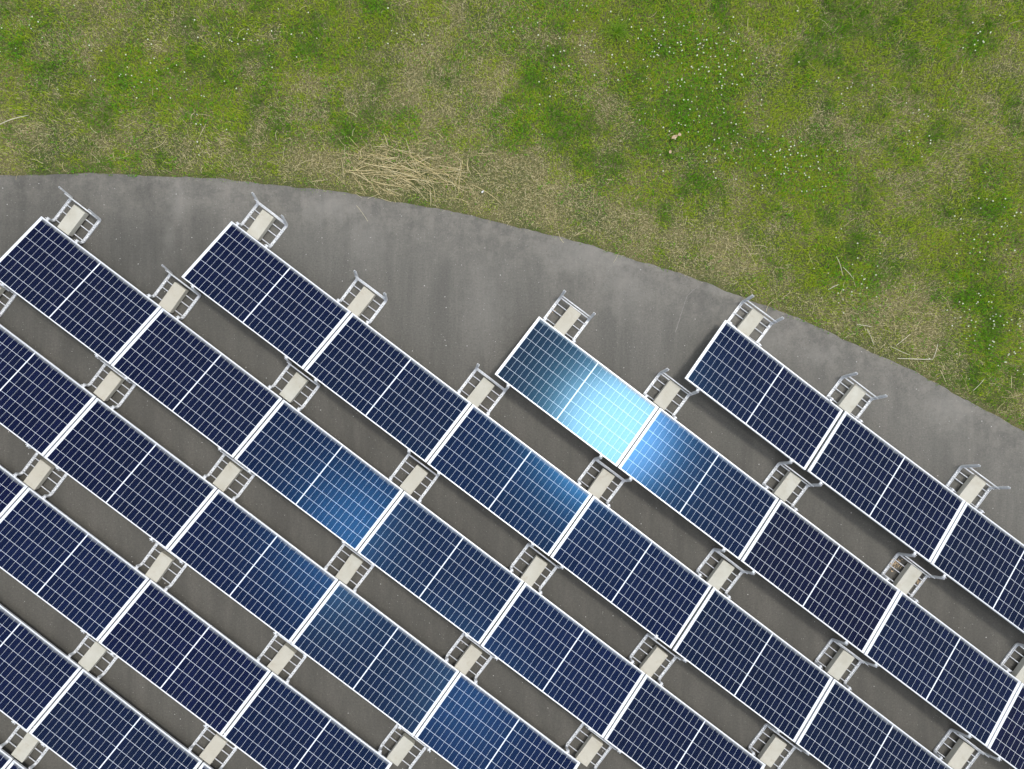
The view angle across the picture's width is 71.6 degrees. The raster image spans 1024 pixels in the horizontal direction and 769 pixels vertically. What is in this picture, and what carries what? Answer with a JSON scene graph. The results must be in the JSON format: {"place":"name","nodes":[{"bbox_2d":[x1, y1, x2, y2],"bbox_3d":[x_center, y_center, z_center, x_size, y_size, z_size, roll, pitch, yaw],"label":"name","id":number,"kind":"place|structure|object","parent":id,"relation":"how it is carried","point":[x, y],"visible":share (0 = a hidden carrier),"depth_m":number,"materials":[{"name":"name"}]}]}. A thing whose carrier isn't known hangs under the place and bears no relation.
{"place":"outdoors","nodes":[
{"label":"outdoors","id":0,"kind":"place"},
{"bbox_2d":[0,173,1023,768],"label":"asphalt pavement","id":1,"kind":"structure","parent":0,"point":[466,293],"depth_m":10.09,"materials":[{"name":"asphalt"}]},
{"bbox_2d":[0,282,16,316],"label":"ballast stand","id":2,"kind":"object","parent":1,"relation":"on","point":[9,302],"visible":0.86,"depth_m":10.06,"materials":[{"name":"metal"}]},
{"bbox_2d":[0,721,48,768],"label":"ballast stand","id":3,"kind":"object","parent":1,"relation":"on","point":[18,727],"visible":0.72,"depth_m":10.05,"materials":[{"name":"metal"}]},
{"bbox_2d":[0,749,13,768],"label":"solar panel","id":4,"kind":"object","parent":3,"relation":"on","point":[6,758],"visible":1,"depth_m":9.91,"materials":[{"name":"glass"}]},
{"bbox_2d":[6,759,26,768],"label":"solar panel","id":5,"kind":"object","parent":3,"relation":"on","point":[15,764],"visible":1,"depth_m":9.91,"materials":[{"name":"glass"}]},
{"bbox_2d":[11,730,39,761],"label":"concrete block","id":6,"kind":"object","parent":3,"relation":"on","point":[25,747],"depth_m":9.95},
{"bbox_2d":[0,604,82,731],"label":"solar panel","id":7,"kind":"object","parent":3,"relation":"on","point":[38,672],"visible":1,"depth_m":9.85,"materials":[{"name":"glass"}]},
{"bbox_2d":[29,668,202,768],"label":"solar panel","id":8,"kind":"object","parent":3,"relation":"on","point":[87,720],"visible":1,"depth_m":9.85,"materials":[{"name":"glass"}]},
{"bbox_2d":[13,444,67,498],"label":"ballast stand","id":9,"kind":"object","parent":1,"relation":"on","point":[29,463],"visible":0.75,"depth_m":10.06,"materials":[{"name":"metal"}]},
{"bbox_2d":[0,465,28,518],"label":"solar panel","id":10,"kind":"object","parent":9,"relation":"on","point":[13,488],"visible":1,"depth_m":9.89,"materials":[{"name":"glass"}]},
{"bbox_2d":[23,459,54,489],"bbox_3d":[-6.656,1.265,9.997,0.196,0.100,0.395,37,90,0],"label":"concrete block","id":11,"kind":"object","parent":9,"relation":"on","point":[39,474],"depth_m":9.95,"materials":[{"name":"concrete"}]},
{"bbox_2d":[0,324,96,455],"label":"solar panel","id":12,"kind":"object","parent":9,"relation":"on","point":[45,403],"visible":1,"depth_m":9.84,"materials":[{"name":"glass"}]},
{"bbox_2d":[45,186,100,243],"bbox_3d":[-6.149,-2.342,9.910,0.572,0.347,0.526,37,90,0],"label":"ballast stand","id":13,"kind":"object","parent":1,"relation":"on","point":[61,211],"visible":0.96,"depth_m":10.05,"materials":[{"name":"metal"}]},
{"bbox_2d":[57,205,88,235],"bbox_3d":[-6.182,-2.308,9.997,0.196,0.100,0.395,37,90,0],"label":"concrete block","id":14,"kind":"object","parent":13,"relation":"on","point":[73,220],"depth_m":9.95,"materials":[{"name":"concrete"}]},
{"bbox_2d":[67,630,117,680],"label":"ballast stand","id":15,"kind":"object","parent":1,"relation":"on","point":[109,665],"visible":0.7,"depth_m":10.05,"materials":[{"name":"metal"}]},
{"bbox_2d":[0,487,149,641],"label":"solar panel","id":16,"kind":"object","parent":15,"relation":"on","point":[71,570],"visible":1,"depth_m":9.83,"materials":[{"name":"glass"}]},
{"bbox_2d":[78,641,107,671],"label":"concrete block","id":17,"kind":"object","parent":15,"relation":"on","point":[92,656],"depth_m":9.95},
{"bbox_2d":[99,579,270,735],"bbox_3d":[-4.522,3.773,9.838,2.116,0.035,1.033,37,79,0],"label":"solar panel","id":18,"kind":"object","parent":15,"relation":"on","point":[185,656],"visible":1,"depth_m":9.82,"materials":[{"name":"glass"}]},
{"bbox_2d":[81,354,135,408],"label":"ballast stand","id":19,"kind":"object","parent":1,"relation":"on","point":[98,373],"visible":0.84,"depth_m":10.05,"materials":[{"name":"metal"}]},
{"bbox_2d":[0,216,161,364],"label":"solar panel","id":20,"kind":"object","parent":19,"relation":"on","point":[78,292],"visible":1,"depth_m":9.82,"materials":[{"name":"glass"}]},
{"bbox_2d":[93,371,124,400],"bbox_3d":[-5.672,0.022,9.997,0.196,0.100,0.395,39,90,0],"label":"concrete block","id":21,"kind":"object","parent":19,"relation":"on","point":[109,385],"depth_m":9.95,"materials":[{"name":"concrete"}]},
{"bbox_2d":[135,538,187,590],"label":"ballast stand","id":22,"kind":"object","parent":1,"relation":"on","point":[170,585],"visible":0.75,"depth_m":10.05,"materials":[{"name":"metal"}]},
{"bbox_2d":[45,398,217,548],"bbox_3d":[-5.267,1.225,9.838,2.104,0.036,1.033,37,79,0],"label":"solar panel","id":23,"kind":"object","parent":22,"relation":"on","point":[130,472],"visible":1,"depth_m":9.82,"materials":[{"name":"glass"}]},
{"bbox_2d":[145,550,175,582],"bbox_3d":[-4.951,2.563,9.997,0.196,0.100,0.395,35,90,0],"label":"concrete block","id":24,"kind":"object","parent":22,"relation":"on","point":[160,566],"depth_m":9.95,"materials":[{"name":"concrete"}]},
{"bbox_2d":[148,264,200,319],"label":"ballast stand","id":25,"kind":"object","parent":1,"relation":"on","point":[161,286],"visible":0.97,"depth_m":10.05,"materials":[{"name":"metal"}]},
{"bbox_2d":[159,282,188,312],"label":"concrete block","id":26,"kind":"object","parent":25,"relation":"on","point":[173,298],"depth_m":9.95,"materials":[{"name":"concrete"}]},
{"bbox_2d":[111,308,281,457],"bbox_3d":[-4.356,-0.031,9.836,2.103,0.035,1.033,37,79,0],"label":"solar panel","id":27,"kind":"object","parent":25,"relation":"on","point":[197,382],"visible":1,"depth_m":9.82,"materials":[{"name":"glass"}]},
{"bbox_2d":[182,221,350,369],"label":"solar panel","id":28,"kind":"object","parent":25,"relation":"on","point":[258,288],"visible":1,"depth_m":9.82,"materials":[{"name":"glass"}]},
{"bbox_2d":[188,724,237,768],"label":"ballast stand","id":29,"kind":"object","parent":1,"relation":"on","point":[235,748],"visible":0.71,"depth_m":10.05,"materials":[{"name":"metal"}]},
{"bbox_2d":[199,733,227,764],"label":"concrete block","id":30,"kind":"object","parent":29,"relation":"on","point":[213,749],"depth_m":9.95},
{"bbox_2d":[203,447,254,500],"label":"ballast stand","id":31,"kind":"object","parent":1,"relation":"on","point":[224,454],"visible":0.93,"depth_m":10.05,"materials":[{"name":"metal"}]},
{"bbox_2d":[213,461,242,491],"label":"concrete block","id":32,"kind":"object","parent":31,"relation":"on","point":[227,476],"depth_m":9.95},
{"bbox_2d":[236,192,287,248],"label":"ballast stand","id":33,"kind":"object","parent":1,"relation":"on","point":[250,213],"visible":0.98,"depth_m":10.05,"materials":[{"name":"metal"}]},
{"bbox_2d":[247,210,275,240],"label":"concrete block","id":34,"kind":"object","parent":33,"relation":"on","point":[260,226],"depth_m":9.95,"materials":[{"name":"concrete"}]},
{"bbox_2d":[256,632,306,683],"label":"ballast stand","id":35,"kind":"object","parent":1,"relation":"on","point":[296,667],"visible":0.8,"depth_m":10.05,"materials":[{"name":"metal"}]},
{"bbox_2d":[267,642,296,674],"bbox_3d":[-3.238,3.861,9.997,0.196,0.100,0.395,38,90,0],"label":"concrete block","id":36,"kind":"object","parent":35,"relation":"on","point":[281,658],"depth_m":9.95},
{"bbox_2d":[223,671,391,768],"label":"solar panel","id":37,"kind":"object","parent":35,"relation":"on","point":[279,723],"visible":1,"depth_m":9.85,"materials":[{"name":"glass"}]},
{"bbox_2d":[268,356,320,410],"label":"ballast stand","id":38,"kind":"object","parent":1,"relation":"on","point":[315,382],"visible":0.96,"depth_m":10.05,"materials":[{"name":"metal"}]},
{"bbox_2d":[279,372,308,402],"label":"concrete block","id":39,"kind":"object","parent":38,"relation":"on","point":[293,387],"depth_m":9.95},
{"bbox_2d":[324,541,374,591],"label":"ballast stand","id":40,"kind":"object","parent":1,"relation":"on","point":[359,555],"visible":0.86,"depth_m":10.05,"materials":[{"name":"metal"}]},
{"bbox_2d":[168,489,337,642],"bbox_3d":[-3.575,2.504,9.838,2.104,0.037,1.033,37,79,0],"label":"solar panel","id":41,"kind":"object","parent":40,"relation":"on","point":[253,565],"visible":1,"depth_m":9.82,"materials":[{"name":"glass"}]},
{"bbox_2d":[234,399,402,550],"bbox_3d":[-2.666,1.249,9.838,2.103,0.038,1.033,37,79,0],"label":"solar panel","id":42,"kind":"object","parent":40,"relation":"on","point":[320,475],"visible":1,"depth_m":9.82,"materials":[{"name":"glass"}]},
{"bbox_2d":[335,553,363,584],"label":"concrete block","id":43,"kind":"object","parent":40,"relation":"on","point":[350,567],"depth_m":9.95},
{"bbox_2d":[291,580,458,735],"bbox_3d":[-1.882,3.783,9.836,2.104,0.035,1.033,37,79,0],"label":"solar panel","id":44,"kind":"object","parent":40,"relation":"on","point":[375,657],"visible":1,"depth_m":9.82,"materials":[{"name":"glass"}]},
{"bbox_2d":[358,491,523,643],"bbox_3d":[-0.976,2.529,9.837,2.103,0.036,1.033,37,79,-1],"label":"solar panel","id":45,"kind":"object","parent":40,"relation":"on","point":[437,564],"visible":1,"depth_m":9.82,"materials":[{"name":"glass"}]},
{"bbox_2d":[337,270,387,323],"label":"ballast stand","id":46,"kind":"object","parent":1,"relation":"on","point":[357,278],"visible":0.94,"depth_m":10.05,"materials":[{"name":"metal"}]},
{"bbox_2d":[347,287,375,316],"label":"concrete block","id":47,"kind":"object","parent":46,"relation":"on","point":[361,301],"depth_m":9.95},
{"bbox_2d":[305,313,471,461],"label":"solar panel","id":48,"kind":"object","parent":46,"relation":"on","point":[387,386],"visible":1,"depth_m":9.82,"materials":[{"name":"glass"}]},
{"bbox_2d":[378,724,430,768],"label":"ballast stand","id":49,"kind":"object","parent":1,"relation":"on","point":[411,765],"visible":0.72,"depth_m":10.05,"materials":[{"name":"metal"}]},
{"bbox_2d":[387,733,414,765],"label":"concrete block","id":50,"kind":"object","parent":49,"relation":"on","point":[400,750],"depth_m":9.95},
{"bbox_2d":[389,449,439,501],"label":"ballast stand","id":51,"kind":"object","parent":1,"relation":"on","point":[428,487],"visible":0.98,"depth_m":10.05,"materials":[{"name":"metal"}]},
{"bbox_2d":[400,464,427,494],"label":"concrete block","id":52,"kind":"object","parent":51,"relation":"on","point":[416,476],"depth_m":9.95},
{"bbox_2d":[445,632,497,683],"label":"ballast stand","id":53,"kind":"object","parent":1,"relation":"on","point":[463,634],"visible":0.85,"depth_m":10.05,"materials":[{"name":"metal"}]},
{"bbox_2d":[454,642,481,674],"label":"concrete block","id":54,"kind":"object","parent":53,"relation":"on","point":[468,658],"depth_m":9.95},
{"bbox_2d":[457,363,509,415],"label":"ballast stand","id":55,"kind":"object","parent":1,"relation":"on","point":[491,380],"visible":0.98,"depth_m":10.05,"materials":[{"name":"metal"}]},
{"bbox_2d":[467,377,493,407],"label":"concrete block","id":56,"kind":"object","parent":55,"relation":"on","point":[480,392],"depth_m":9.95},
{"bbox_2d":[509,543,563,593],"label":"ballast stand","id":57,"kind":"object","parent":1,"relation":"on","point":[531,545],"visible":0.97,"depth_m":10.05,"materials":[{"name":"metal"}]},
{"bbox_2d":[427,404,591,555],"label":"solar panel","id":58,"kind":"object","parent":57,"relation":"on","point":[503,474],"visible":1,"depth_m":9.82,"materials":[{"name":"glass"}]},
{"bbox_2d":[520,555,546,586],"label":"concrete block","id":59,"kind":"object","parent":57,"relation":"on","point":[532,572],"depth_m":9.95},
{"bbox_2d":[550,496,711,647],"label":"solar panel","id":60,"kind":"object","parent":57,"relation":"on","point":[619,562],"visible":1,"depth_m":9.82,"materials":[{"name":"glass"}]},
{"bbox_2d":[543,290,595,342],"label":"ballast stand","id":61,"kind":"object","parent":1,"relation":"on","point":[581,328],"visible":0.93,"depth_m":10.05,"materials":[{"name":"metal"}]},
{"bbox_2d":[553,306,580,334],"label":"concrete block","id":62,"kind":"object","parent":61,"relation":"on","point":[567,320],"depth_m":9.95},
{"bbox_2d":[565,723,621,768],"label":"ballast stand","id":63,"kind":"object","parent":1,"relation":"on","point":[602,757],"visible":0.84,"depth_m":10.05,"materials":[{"name":"metal"}]},
{"bbox_2d":[415,672,579,768],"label":"solar panel","id":64,"kind":"object","parent":63,"relation":"on","point":[469,723],"visible":1,"depth_m":9.85,"materials":[{"name":"glass"}]},
{"bbox_2d":[481,583,644,737],"bbox_3d":[0.715,3.809,9.835,2.103,0.038,1.033,37,79,0],"label":"solar panel","id":65,"kind":"object","parent":63,"relation":"on","point":[561,658],"visible":1,"depth_m":9.82,"materials":[{"name":"glass"}]},
{"bbox_2d":[575,733,602,766],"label":"concrete block","id":66,"kind":"object","parent":63,"relation":"on","point":[588,750],"depth_m":9.95,"materials":[{"name":"concrete"}]},
{"bbox_2d":[604,674,765,768],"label":"solar panel","id":67,"kind":"object","parent":63,"relation":"on","point":[655,725],"visible":1,"depth_m":9.85,"materials":[{"name":"glass"}]},
{"bbox_2d":[577,454,631,506],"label":"ballast stand","id":68,"kind":"object","parent":1,"relation":"on","point":[597,459],"visible":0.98,"depth_m":10.05,"materials":[{"name":"metal"}]},
{"bbox_2d":[495,317,658,466],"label":"solar panel","id":69,"kind":"object","parent":68,"relation":"on","point":[576,390],"visible":1,"depth_m":9.82,"materials":[{"name":"glass"}]},
{"bbox_2d":[587,468,614,498],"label":"concrete block","id":70,"kind":"object","parent":68,"relation":"on","point":[601,482],"depth_m":9.95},
{"bbox_2d":[618,408,778,559],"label":"solar panel","id":71,"kind":"object","parent":68,"relation":"on","point":[697,482],"visible":1,"depth_m":9.82,"materials":[{"name":"glass"}]},
{"bbox_2d":[629,633,686,685],"bbox_3d":[2.034,3.828,9.899,0.594,0.370,0.570,37,90,0],"label":"ballast stand","id":72,"kind":"object","parent":1,"relation":"on","point":[671,662],"visible":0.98,"depth_m":10.05,"materials":[{"name":"metal"}]},
{"bbox_2d":[639,645,667,676],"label":"concrete block","id":73,"kind":"object","parent":72,"relation":"on","point":[653,660],"depth_m":9.95,"materials":[{"name":"concrete"}]},
{"bbox_2d":[642,368,698,419],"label":"ballast stand","id":74,"kind":"object","parent":1,"relation":"on","point":[688,395],"visible":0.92,"depth_m":10.05,"materials":[{"name":"metal"}]},
{"bbox_2d":[652,380,680,409],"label":"concrete block","id":75,"kind":"object","parent":74,"relation":"on","point":[666,395],"depth_m":9.95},
{"bbox_2d":[696,548,755,598],"bbox_3d":[2.974,2.618,9.899,0.594,0.370,0.556,37,90,0],"label":"ballast stand","id":76,"kind":"object","parent":1,"relation":"on","point":[737,577],"visible":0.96,"depth_m":10.05,"materials":[{"name":"metal"}]},
{"bbox_2d":[706,558,733,590],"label":"concrete block","id":77,"kind":"object","parent":76,"relation":"on","point":[721,572],"depth_m":9.95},
{"bbox_2d":[727,294,783,345],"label":"ballast stand","id":78,"kind":"object","parent":1,"relation":"on","point":[767,327],"visible":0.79,"depth_m":10.05,"materials":[{"name":"metal"}]},
{"bbox_2d":[736,308,763,336],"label":"concrete block","id":79,"kind":"object","parent":78,"relation":"on","point":[750,321],"depth_m":9.95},
{"bbox_2d":[684,320,842,469],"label":"solar panel","id":80,"kind":"object","parent":78,"relation":"on","point":[744,379],"visible":1,"depth_m":9.82,"materials":[{"name":"glass"}]},
{"bbox_2d":[748,723,810,768],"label":"ballast stand","id":81,"kind":"object","parent":1,"relation":"on","point":[786,757],"visible":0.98,"depth_m":10.05,"materials":[{"name":"metal"}]},
{"bbox_2d":[672,587,832,741],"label":"solar panel","id":82,"kind":"object","parent":81,"relation":"on","point":[744,657],"visible":1,"depth_m":9.82,"materials":[{"name":"glass"}]},
{"bbox_2d":[758,734,786,766],"bbox_3d":[3.663,5.156,9.997,0.196,0.100,0.395,35,90,0],"label":"concrete block","id":83,"kind":"object","parent":81,"relation":"on","point":[771,750],"depth_m":9.95,"materials":[{"name":"concrete"}]},
{"bbox_2d":[795,678,952,768],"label":"solar panel","id":84,"kind":"object","parent":81,"relation":"on","point":[844,727],"visible":1,"depth_m":9.84,"materials":[{"name":"glass"}]},
{"bbox_2d":[762,458,822,510],"bbox_3d":[3.902,1.397,9.899,0.594,0.370,0.542,37,90,0],"label":"ballast stand","id":85,"kind":"object","parent":1,"relation":"on","point":[774,469],"visible":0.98,"depth_m":10.05,"materials":[{"name":"metal"}]},
{"bbox_2d":[771,471,800,501],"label":"concrete block","id":86,"kind":"object","parent":85,"relation":"on","point":[786,486],"depth_m":9.95,"materials":[{"name":"concrete"}]},
{"bbox_2d":[814,638,878,689],"bbox_3d":[4.656,3.895,9.899,0.594,0.370,0.556,37,90,0],"label":"ballast stand","id":87,"kind":"object","parent":1,"relation":"on","point":[852,671],"visible":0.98,"depth_m":10.05,"materials":[{"name":"metal"}]},
{"bbox_2d":[740,499,899,652],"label":"solar panel","id":88,"kind":"object","parent":87,"relation":"on","point":[820,575],"visible":1,"depth_m":9.82,"materials":[{"name":"glass"}]},
{"bbox_2d":[825,648,854,680],"bbox_3d":[4.614,3.936,9.997,0.196,0.100,0.395,36,90,0],"label":"concrete block","id":89,"kind":"object","parent":87,"relation":"on","point":[839,663],"depth_m":9.95,"materials":[{"name":"concrete"}]},
{"bbox_2d":[826,372,886,421],"bbox_3d":[4.803,0.191,9.910,0.572,0.347,0.485,37,90,0],"label":"ballast stand","id":90,"kind":"object","parent":1,"relation":"on","point":[830,398],"visible":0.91,"depth_m":10.05,"materials":[{"name":"metal"}]},
{"bbox_2d":[836,384,866,413],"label":"concrete block","id":91,"kind":"object","parent":90,"relation":"on","point":[851,398],"depth_m":9.95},
{"bbox_2d":[881,551,945,602],"bbox_3d":[5.591,2.678,9.899,0.594,0.370,0.542,37,90,0],"label":"ballast stand","id":92,"kind":"object","parent":1,"relation":"on","point":[918,585],"visible":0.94,"depth_m":10.03,"materials":[{"name":"metal"}]},
{"bbox_2d":[807,411,964,561],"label":"solar panel","id":93,"kind":"object","parent":92,"relation":"on","point":[885,485],"visible":1,"depth_m":9.82,"materials":[{"name":"glass"}]},
{"bbox_2d":[892,563,921,594],"bbox_3d":[5.562,2.739,9.997,0.196,0.100,0.395,36,90,0],"label":"concrete block","id":94,"kind":"object","parent":92,"relation":"on","point":[909,575],"depth_m":9.95,"materials":[{"name":"concrete"}]},
{"bbox_2d":[933,728,1000,768],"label":"ballast stand","id":95,"kind":"object","parent":1,"relation":"on","point":[960,735],"visible":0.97,"depth_m":10.05,"materials":[{"name":"metal"}]},
{"bbox_2d":[863,591,1020,746],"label":"solar panel","id":96,"kind":"object","parent":95,"relation":"on","point":[942,668],"visible":1,"depth_m":9.82,"materials":[{"name":"glass"}]},
{"bbox_2d":[943,738,974,768],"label":"concrete block","id":97,"kind":"object","parent":95,"relation":"on","point":[959,754],"depth_m":9.95,"materials":[{"name":"concrete"}]},
{"bbox_2d":[987,682,1023,768],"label":"solar panel","id":98,"kind":"object","parent":95,"relation":"on","point":[1006,743],"visible":1,"depth_m":9.79,"materials":[{"name":"glass"}]},
{"bbox_2d":[945,464,1010,512],"bbox_3d":[6.492,1.456,9.910,0.572,0.347,0.485,36,90,0],"label":"ballast stand","id":99,"kind":"object","parent":1,"relation":"on","point":[982,497],"visible":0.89,"depth_m":10.05,"materials":[{"name":"metal"}]},
{"bbox_2d":[956,474,985,503],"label":"concrete block","id":100,"kind":"object","parent":99,"relation":"on","point":[970,489],"depth_m":9.95,"materials":[{"name":"concrete"}]},
{"bbox_2d":[930,502,1023,632],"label":"solar panel","id":101,"kind":"object","parent":99,"relation":"on","point":[978,555],"visible":1,"depth_m":9.81,"materials":[{"name":"glass"}]},
{"bbox_2d":[1000,643,1023,671],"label":"ballast stand","id":102,"kind":"object","parent":1,"relation":"on","point":[1009,653],"visible":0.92,"depth_m":10.06,"materials":[{"name":"metal"}]},
{"bbox_2d":[1011,656,1023,683],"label":"concrete block","id":103,"kind":"object","parent":102,"relation":"on","point":[1018,672],"depth_m":9.96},
{"bbox_2d":[0,0,1023,430],"bbox_3d":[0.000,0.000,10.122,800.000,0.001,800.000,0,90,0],"label":"lawn ground","id":104,"kind":"structure","parent":0,"point":[410,74],"depth_m":10.12,"materials":[{"name":"plant"}]},
{"bbox_2d":[294,133,510,217],"bbox_3d":[-1.535,-2.943,10.064,3.115,0.068,1.254,0,90,0],"label":"straw","id":105,"kind":"object","parent":104,"relation":"on","point":[408,169],"visible":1,"depth_m":10.06,"materials":[{"name":"plant"}]},
{"bbox_2d":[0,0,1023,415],"bbox_3d":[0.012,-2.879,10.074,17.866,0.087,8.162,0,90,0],"label":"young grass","id":106,"kind":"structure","parent":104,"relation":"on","point":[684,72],"depth_m":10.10,"materials":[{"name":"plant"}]},
{"bbox_2d":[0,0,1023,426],"bbox_3d":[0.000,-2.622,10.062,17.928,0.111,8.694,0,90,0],"label":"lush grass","id":107,"kind":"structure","parent":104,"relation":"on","point":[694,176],"depth_m":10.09,"materials":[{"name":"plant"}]},
{"bbox_2d":[0,0,1023,422],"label":"dead stem litter","id":108,"kind":"object","parent":104,"relation":"on","point":[490,182],"visible":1,"depth_m":10.07,"materials":[{"name":"plant"}]},
{"bbox_2d":[0,0,1023,423],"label":"clover","id":109,"kind":"object","parent":104,"relation":"on","point":[840,172],"depth_m":10.06,"materials":[{"name":"plant"}]},
{"bbox_2d":[598,13,632,49],"bbox_3d":[1.460,-4.998,10.002,0.692,0.230,0.509,-24,90,0],"label":"grass tuft","id":110,"kind":"object","parent":104,"relation":"on","point":[616,31],"visible":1,"depth_m":10.04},
{"bbox_2d":[0,0,1023,424],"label":"dry grass","id":111,"kind":"structure","parent":0,"point":[560,156],"depth_m":10.09,"materials":[{"name":"plant"}]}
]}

